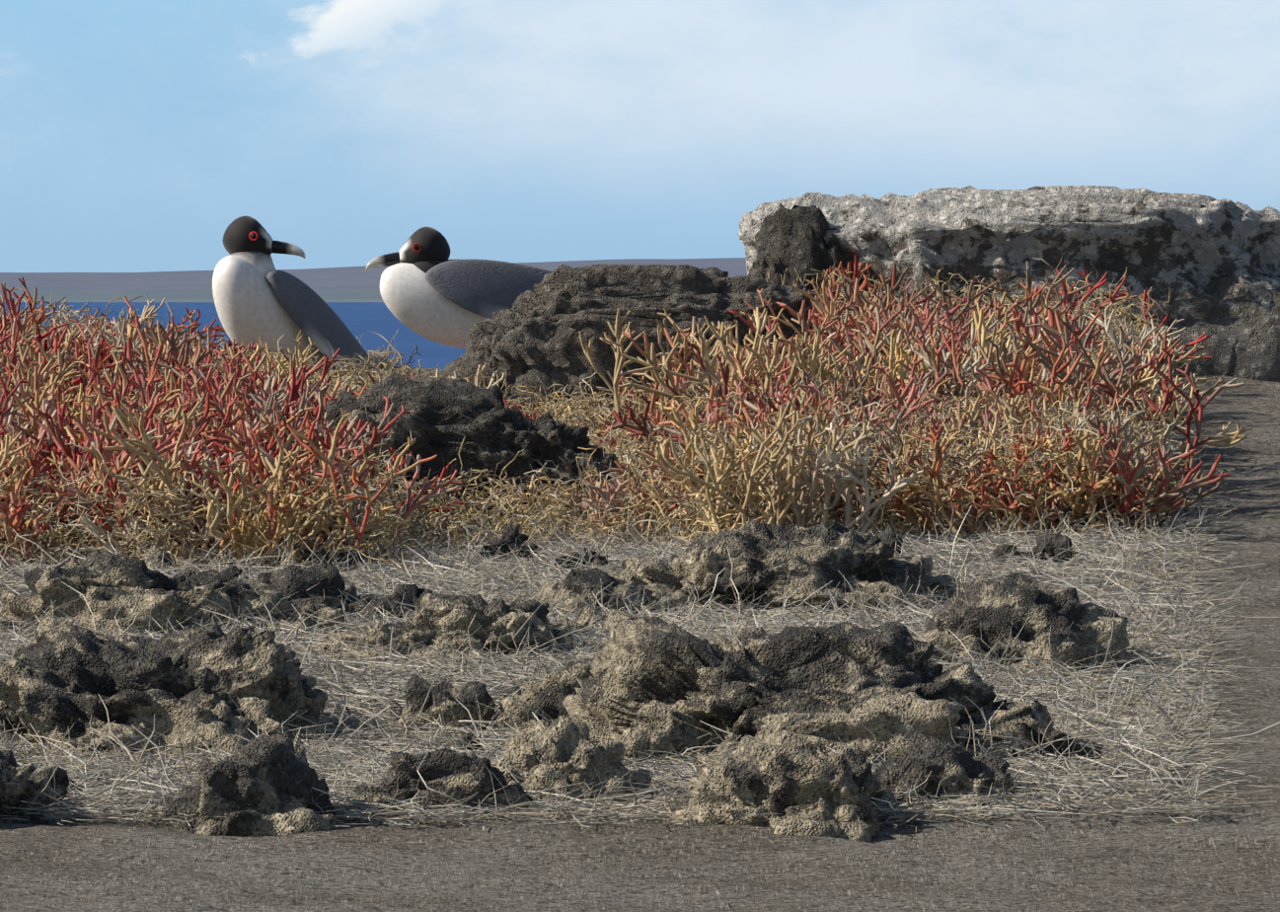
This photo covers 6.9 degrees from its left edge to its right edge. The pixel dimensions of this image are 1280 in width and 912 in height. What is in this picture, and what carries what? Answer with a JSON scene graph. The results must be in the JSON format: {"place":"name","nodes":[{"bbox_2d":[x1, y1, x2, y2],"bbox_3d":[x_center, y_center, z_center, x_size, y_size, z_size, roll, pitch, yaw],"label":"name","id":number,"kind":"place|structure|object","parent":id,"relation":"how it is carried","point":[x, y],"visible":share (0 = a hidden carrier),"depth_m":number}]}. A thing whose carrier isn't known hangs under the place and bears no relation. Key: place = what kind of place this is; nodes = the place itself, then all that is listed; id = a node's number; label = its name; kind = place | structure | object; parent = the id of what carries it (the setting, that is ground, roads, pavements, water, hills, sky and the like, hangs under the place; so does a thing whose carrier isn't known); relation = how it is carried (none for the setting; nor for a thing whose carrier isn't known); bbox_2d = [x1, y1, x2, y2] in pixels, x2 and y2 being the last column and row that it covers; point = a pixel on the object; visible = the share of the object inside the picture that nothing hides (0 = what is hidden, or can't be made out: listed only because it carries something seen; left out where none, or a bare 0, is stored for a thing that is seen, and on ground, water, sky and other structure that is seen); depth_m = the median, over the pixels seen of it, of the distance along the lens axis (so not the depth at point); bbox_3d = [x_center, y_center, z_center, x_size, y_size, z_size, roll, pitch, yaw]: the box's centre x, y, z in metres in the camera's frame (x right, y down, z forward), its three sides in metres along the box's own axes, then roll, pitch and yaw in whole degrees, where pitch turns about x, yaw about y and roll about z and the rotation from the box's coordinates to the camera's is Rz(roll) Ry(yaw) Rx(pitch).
{"place":"outdoors","nodes":[
{"label":"outdoors","id":0,"kind":"place"},
{"bbox_2d":[0,301,465,370],"bbox_3d":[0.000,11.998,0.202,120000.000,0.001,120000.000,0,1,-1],"label":"sea","id":1,"kind":"structure","parent":0,"point":[358,319],"depth_m":2806.92},
{"bbox_2d":[0,257,747,301],"bbox_3d":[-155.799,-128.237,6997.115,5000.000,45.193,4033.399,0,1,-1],"label":"island","id":2,"kind":"structure","parent":0,"point":[346,284],"depth_m":5249.26},
{"bbox_2d":[0,367,1279,911],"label":"ridge ground","id":3,"kind":"structure","parent":0,"point":[1204,863],"depth_m":8.51},
{"bbox_2d":[0,750,69,824],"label":"rock","id":4,"kind":"object","parent":3,"relation":"on","point":[16,788],"visible":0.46,"depth_m":8.70},
{"bbox_2d":[60,739,77,753],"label":"pebble","id":5,"kind":"object","parent":3,"relation":"on","point":[73,745],"visible":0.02,"depth_m":9.36},
{"bbox_2d":[67,778,83,791],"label":"pebble","id":6,"kind":"object","parent":3,"relation":"on","point":[71,781],"visible":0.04,"depth_m":8.95},
{"bbox_2d":[85,733,135,761],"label":"pebble","id":7,"kind":"object","parent":3,"relation":"on","point":[94,735],"visible":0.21,"depth_m":9.35},
{"bbox_2d":[0,548,291,637],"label":"rock","id":8,"kind":"object","parent":3,"relation":"on","point":[102,581],"visible":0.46,"depth_m":10.55},
{"bbox_2d":[0,621,331,759],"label":"rock","id":9,"kind":"object","parent":3,"relation":"on","point":[185,678],"visible":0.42,"depth_m":9.43},
{"bbox_2d":[105,296,236,350],"bbox_3d":[-0.957,-0.167,15.111,0.727,0.174,0.709,0,1,18],"label":"red plant","id":10,"kind":"object","parent":3,"relation":"on","point":[131,307],"visible":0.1,"depth_m":14.99},
{"bbox_2d":[145,546,200,571],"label":"pebble","id":11,"kind":"object","parent":3,"relation":"on","point":[155,555],"visible":0.12,"depth_m":11.36},
{"bbox_2d":[0,277,381,433],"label":"red plants","id":12,"kind":"object","parent":3,"relation":"on","point":[97,363],"visible":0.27,"depth_m":13.05},
{"bbox_2d":[0,288,443,571],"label":"dry tangle","id":13,"kind":"object","parent":3,"relation":"on","point":[60,529],"visible":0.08,"depth_m":11.54},
{"bbox_2d":[0,361,466,569],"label":"red shrub","id":14,"kind":"object","parent":3,"relation":"on","point":[240,427],"visible":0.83,"depth_m":11.62},
{"bbox_2d":[141,733,343,836],"bbox_3d":[-0.315,0.286,8.719,0.164,0.118,0.174,-1,1,-39],"label":"rock","id":15,"kind":"object","parent":3,"relation":"on","point":[253,787],"visible":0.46,"depth_m":8.68},
{"bbox_2d":[257,572,271,584],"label":"pebble","id":16,"kind":"object","parent":3,"relation":"on","point":[263,577],"visible":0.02,"depth_m":10.90},
{"bbox_2d":[212,216,375,376],"bbox_3d":[-0.437,-0.162,15.322,0.145,0.364,0.493,1,1,41],"label":"gull","id":17,"kind":"object","parent":3,"relation":"on","point":[255,292],"visible":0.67,"depth_m":15.16},
{"bbox_2d":[268,600,346,635],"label":"rock","id":18,"kind":"object","parent":3,"relation":"on","point":[325,612],"visible":0.19,"depth_m":10.50},
{"bbox_2d":[267,562,382,626],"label":"rock","id":19,"kind":"object","parent":3,"relation":"on","point":[293,579],"visible":0.25,"depth_m":10.71},
{"bbox_2d":[297,547,364,570],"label":"rock","id":20,"kind":"object","parent":3,"relation":"on","point":[306,554],"visible":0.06,"depth_m":11.41},
{"bbox_2d":[363,584,432,623],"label":"rock","id":21,"kind":"object","parent":3,"relation":"on","point":[412,593],"visible":0.21,"depth_m":10.63},
{"bbox_2d":[388,676,495,738],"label":"rock","id":22,"kind":"object","parent":3,"relation":"on","point":[443,696],"visible":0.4,"depth_m":9.49},
{"bbox_2d":[353,749,533,823],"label":"rock","id":23,"kind":"object","parent":3,"relation":"on","point":[450,773],"visible":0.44,"depth_m":8.79},
{"bbox_2d":[312,593,575,665],"bbox_3d":[-0.184,0.181,10.155,0.259,0.103,0.277,0,1,-1],"label":"rock","id":24,"kind":"object","parent":3,"relation":"on","point":[435,620],"visible":0.42,"depth_m":10.07},
{"bbox_2d":[366,226,552,348],"bbox_3d":[-0.104,-0.207,15.031,0.580,0.231,0.145,0,1,-18],"label":"gull","id":25,"kind":"object","parent":3,"relation":"on","point":[429,290],"visible":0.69,"depth_m":14.94},
{"bbox_2d":[303,374,640,529],"bbox_3d":[-0.204,0.033,12.370,0.441,0.254,0.324,0,1,-1],"label":"rock","id":26,"kind":"object","parent":3,"relation":"on","point":[490,426],"visible":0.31,"depth_m":12.27},
{"bbox_2d":[455,731,504,754],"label":"pebble","id":27,"kind":"object","parent":3,"relation":"on","point":[467,737],"visible":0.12,"depth_m":9.31},
{"bbox_2d":[478,525,543,562],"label":"rock","id":28,"kind":"object","parent":3,"relation":"on","point":[512,534],"visible":0.33,"depth_m":11.69},
{"bbox_2d":[503,683,522,697],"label":"pebble","id":29,"kind":"object","parent":3,"relation":"on","point":[513,691],"visible":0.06,"depth_m":9.69},
{"bbox_2d":[306,348,760,552],"bbox_3d":[-0.121,-0.027,13.248,0.677,0.235,2.810,0,1,-1],"label":"dry tangle","id":30,"kind":"object","parent":3,"relation":"on","point":[622,453],"visible":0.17,"depth_m":12.07},
{"bbox_2d":[509,599,560,636],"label":"rock","id":31,"kind":"object","parent":3,"relation":"on","point":[529,605],"depth_m":10.15},
{"bbox_2d":[496,662,595,732],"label":"rock","id":32,"kind":"object","parent":3,"relation":"on","point":[565,677],"visible":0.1,"depth_m":9.50},
{"bbox_2d":[529,684,573,720],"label":"rock","id":33,"kind":"object","parent":3,"relation":"on","point":[557,695],"visible":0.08,"depth_m":9.48},
{"bbox_2d":[405,362,704,453],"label":"dry plants","id":34,"kind":"object","parent":3,"relation":"on","point":[532,408],"visible":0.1,"depth_m":13.76},
{"bbox_2d":[562,661,579,671],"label":"pebble","id":35,"kind":"object","parent":3,"relation":"on","point":[568,665],"depth_m":9.56},
{"bbox_2d":[493,714,652,807],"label":"rock","id":36,"kind":"object","parent":3,"relation":"on","point":[537,751],"visible":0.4,"depth_m":8.86},
{"bbox_2d":[551,546,607,572],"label":"rock","id":37,"kind":"object","parent":3,"relation":"on","point":[577,556],"visible":0.17,"depth_m":11.41},
{"bbox_2d":[552,605,609,639],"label":"rock","id":38,"kind":"object","parent":3,"relation":"on","point":[584,617],"visible":0.12,"depth_m":10.36},
{"bbox_2d":[525,567,654,616],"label":"rock","id":39,"kind":"object","parent":3,"relation":"on","point":[592,580],"visible":0.19,"depth_m":10.81},
{"bbox_2d":[578,589,635,614],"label":"rock","id":40,"kind":"object","parent":3,"relation":"on","point":[606,597],"visible":0.06,"depth_m":10.74},
{"bbox_2d":[502,442,745,540],"bbox_3d":[-0.112,0.035,12.515,0.614,0.126,1.038,0,1,-1],"label":"sesuvium","id":41,"kind":"object","parent":3,"relation":"on","point":[604,492],"visible":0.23,"depth_m":12.07},
{"bbox_2d":[442,264,821,417],"bbox_3d":[0.014,-0.076,14.179,0.572,0.358,0.336,0,1,-1],"label":"rock","id":42,"kind":"object","parent":3,"relation":"on","point":[530,337],"visible":0.38,"depth_m":14.07},
{"bbox_2d":[0,485,1277,831],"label":"dry mat","id":43,"kind":"object","parent":3,"relation":"on","point":[1167,643],"visible":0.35,"depth_m":9.82},
{"bbox_2d":[0,462,1279,827],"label":"dry straw","id":44,"kind":"object","parent":3,"relation":"on","point":[930,613],"visible":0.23,"depth_m":9.98},
{"bbox_2d":[713,742,740,762],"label":"pebble","id":45,"kind":"object","parent":3,"relation":"on","point":[737,754],"visible":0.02,"depth_m":9.06},
{"bbox_2d":[709,630,752,647],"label":"pebble","id":46,"kind":"object","parent":3,"relation":"on","point":[720,639],"visible":0.02,"depth_m":10.04},
{"bbox_2d":[670,735,895,841],"bbox_3d":[0.117,0.286,8.748,0.197,0.115,0.201,0,1,-1],"label":"rock","id":47,"kind":"object","parent":3,"relation":"on","point":[759,779],"visible":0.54,"depth_m":8.69},
{"bbox_2d":[609,518,965,617],"bbox_3d":[0.149,0.134,10.995,0.407,0.140,0.368,0,1,-1],"label":"rock","id":48,"kind":"object","parent":3,"relation":"on","point":[820,554],"visible":0.52,"depth_m":10.89},
{"bbox_2d":[562,607,1057,768],"bbox_3d":[0.149,0.225,9.294,0.446,0.180,0.497,0,1,-1],"label":"rock","id":49,"kind":"object","parent":3,"relation":"on","point":[659,684],"visible":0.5,"depth_m":9.20},
{"bbox_2d":[823,521,872,539],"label":"rock","id":50,"kind":"object","parent":3,"relation":"on","point":[838,526],"visible":0.04,"depth_m":11.57},
{"bbox_2d":[579,249,1251,505],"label":"succulent shrubs","id":51,"kind":"object","parent":3,"relation":"on","point":[943,343],"visible":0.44,"depth_m":13.04},
{"bbox_2d":[621,250,1224,544],"bbox_3d":[0.386,-0.090,13.754,0.887,0.334,3.981,0,1,-1],"label":"dry tangle","id":52,"kind":"object","parent":3,"relation":"on","point":[1051,456],"visible":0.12,"depth_m":11.96},
{"bbox_2d":[619,362,1229,537],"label":"succulent shrubs","id":53,"kind":"object","parent":3,"relation":"on","point":[779,503],"visible":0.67,"depth_m":11.88},
{"bbox_2d":[873,731,1014,814],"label":"rock","id":54,"kind":"object","parent":3,"relation":"on","point":[966,769],"visible":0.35,"depth_m":8.81},
{"bbox_2d":[989,543,1025,567],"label":"pebble","id":55,"kind":"object","parent":3,"relation":"on","point":[1001,551],"visible":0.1,"depth_m":11.42},
{"bbox_2d":[737,185,1279,381],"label":"rock","id":56,"kind":"object","parent":3,"relation":"on","point":[1212,263],"visible":0.29,"depth_m":15.30},
{"bbox_2d":[914,572,1131,676],"bbox_3d":[0.354,0.180,10.096,0.229,0.138,0.226,0,1,-1],"label":"rock","id":57,"kind":"object","parent":3,"relation":"on","point":[994,606],"visible":0.42,"depth_m":10.05},
{"bbox_2d":[1011,722,1070,768],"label":"rock","id":58,"kind":"object","parent":3,"relation":"on","point":[1024,729],"visible":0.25,"depth_m":9.08},
{"bbox_2d":[1021,532,1072,572],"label":"rock","id":59,"kind":"object","parent":3,"relation":"on","point":[1054,542],"visible":0.33,"depth_m":11.39},
{"bbox_2d":[1029,505,1084,535],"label":"rock","id":60,"kind":"object","parent":3,"relation":"on","point":[1065,511],"visible":0.02,"depth_m":11.90},
{"bbox_2d":[1051,732,1103,767],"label":"rock","id":61,"kind":"object","parent":3,"relation":"on","point":[1079,747],"visible":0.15,"depth_m":9.09},
{"bbox_2d":[0,0,1279,272],"label":"sky","id":62,"kind":"structure","parent":0,"point":[133,133]},
{"bbox_2d":[873,524,903,557],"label":"rock","id":63,"kind":"object","parent":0,"point":[889,533],"visible":0.15,"depth_m":11.50},
{"bbox_2d":[955,716,980,749],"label":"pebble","id":64,"kind":"object","parent":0,"point":[964,723],"visible":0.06,"depth_m":9.16},
{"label":"island ground","id":65,"kind":"structure","parent":0,"visible":0},
{"bbox_2d":[704,266,728,277],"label":"rock","id":66,"kind":"object","parent":65,"relation":"on","point":[716,270],"visible":0.02,"depth_m":14.95},
{"bbox_2d":[748,202,854,317],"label":"rock","id":67,"kind":"object","parent":65,"relation":"on","point":[792,239],"visible":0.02,"depth_m":15.31}
]}

